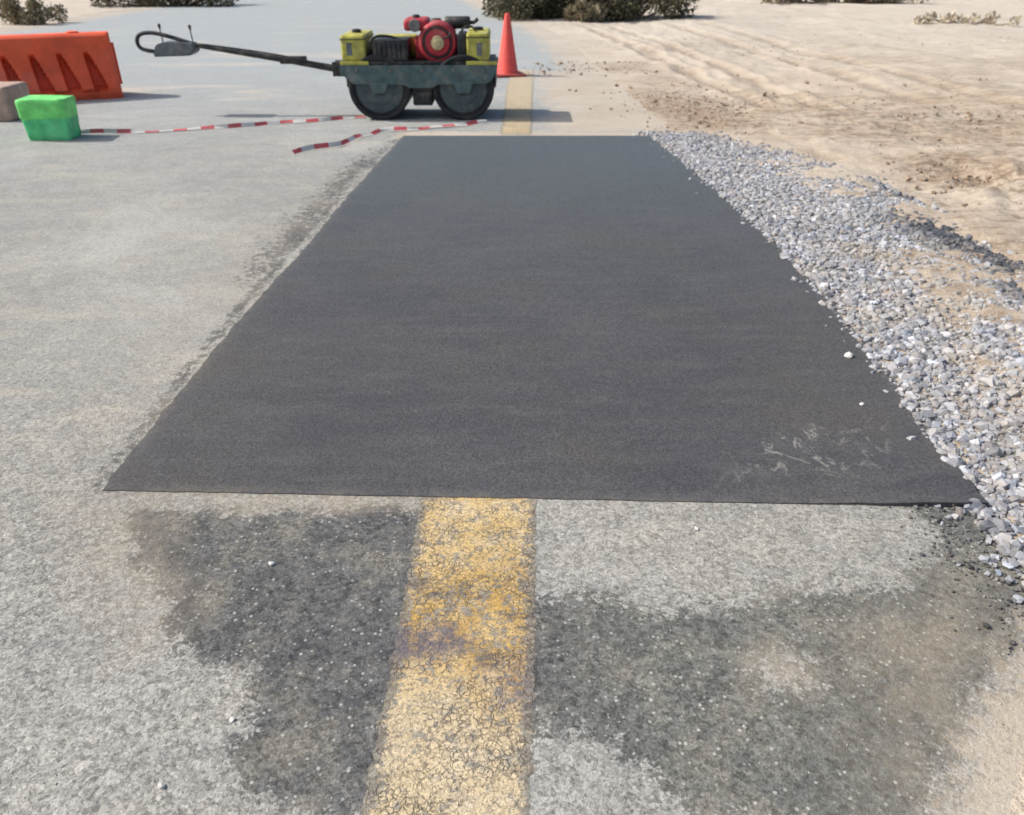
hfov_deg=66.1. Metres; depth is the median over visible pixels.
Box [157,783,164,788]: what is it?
pebble
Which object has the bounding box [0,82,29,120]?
concrete block
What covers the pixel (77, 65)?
water barrier
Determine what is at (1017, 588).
asphalt crumbs
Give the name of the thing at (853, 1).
desert shrub
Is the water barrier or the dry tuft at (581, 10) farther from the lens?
the dry tuft at (581, 10)
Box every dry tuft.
[563,0,607,22]
[912,10,1021,26]
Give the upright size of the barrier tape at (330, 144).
0.041 m
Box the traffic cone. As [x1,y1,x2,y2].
[497,13,526,77]
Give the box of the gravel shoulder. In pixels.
[695,154,1023,459]
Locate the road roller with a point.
(448, 68)
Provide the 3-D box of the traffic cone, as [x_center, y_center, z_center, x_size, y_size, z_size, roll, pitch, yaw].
[-0.060,-4.712,10.227,0.420,0.736,0.420,-7,31,-12]
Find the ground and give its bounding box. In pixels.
[0,0,1023,814]
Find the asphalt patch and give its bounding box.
[103,136,988,507]
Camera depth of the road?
2.09 m
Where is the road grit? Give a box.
[0,271,1014,814]
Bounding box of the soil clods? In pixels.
[523,33,1023,205]
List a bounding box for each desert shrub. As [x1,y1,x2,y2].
[0,0,67,24]
[90,0,238,6]
[481,0,607,20]
[589,0,701,21]
[761,0,928,3]
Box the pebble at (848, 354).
[844,352,853,357]
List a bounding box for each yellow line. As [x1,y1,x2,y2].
[361,497,536,814]
[501,70,533,133]
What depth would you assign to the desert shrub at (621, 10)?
18.43 m
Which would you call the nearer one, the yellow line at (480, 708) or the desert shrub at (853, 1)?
the yellow line at (480, 708)
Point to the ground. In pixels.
(886, 56)
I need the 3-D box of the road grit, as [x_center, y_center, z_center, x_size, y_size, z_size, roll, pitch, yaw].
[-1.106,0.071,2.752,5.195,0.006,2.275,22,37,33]
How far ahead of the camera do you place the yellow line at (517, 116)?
8.40 m
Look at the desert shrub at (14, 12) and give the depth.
17.24 m
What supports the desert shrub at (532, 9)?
on the ground
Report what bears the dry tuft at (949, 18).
on the ground
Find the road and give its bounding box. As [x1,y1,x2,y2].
[0,0,1023,814]
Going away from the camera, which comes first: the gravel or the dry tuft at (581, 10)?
the gravel
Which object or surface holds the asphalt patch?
on the road
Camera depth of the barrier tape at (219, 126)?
7.33 m
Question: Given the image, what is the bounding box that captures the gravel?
[633,130,1023,603]
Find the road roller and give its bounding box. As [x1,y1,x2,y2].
[135,14,497,119]
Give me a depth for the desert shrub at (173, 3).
22.71 m
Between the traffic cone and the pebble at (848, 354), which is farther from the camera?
the traffic cone
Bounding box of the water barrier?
[0,31,123,99]
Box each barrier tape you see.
[81,115,364,133]
[292,120,487,153]
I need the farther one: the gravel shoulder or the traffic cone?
the traffic cone
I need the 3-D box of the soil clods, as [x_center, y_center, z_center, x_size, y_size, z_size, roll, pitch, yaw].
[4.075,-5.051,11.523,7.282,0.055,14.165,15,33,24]
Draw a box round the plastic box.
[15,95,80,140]
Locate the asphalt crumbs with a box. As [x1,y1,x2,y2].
[663,140,1023,654]

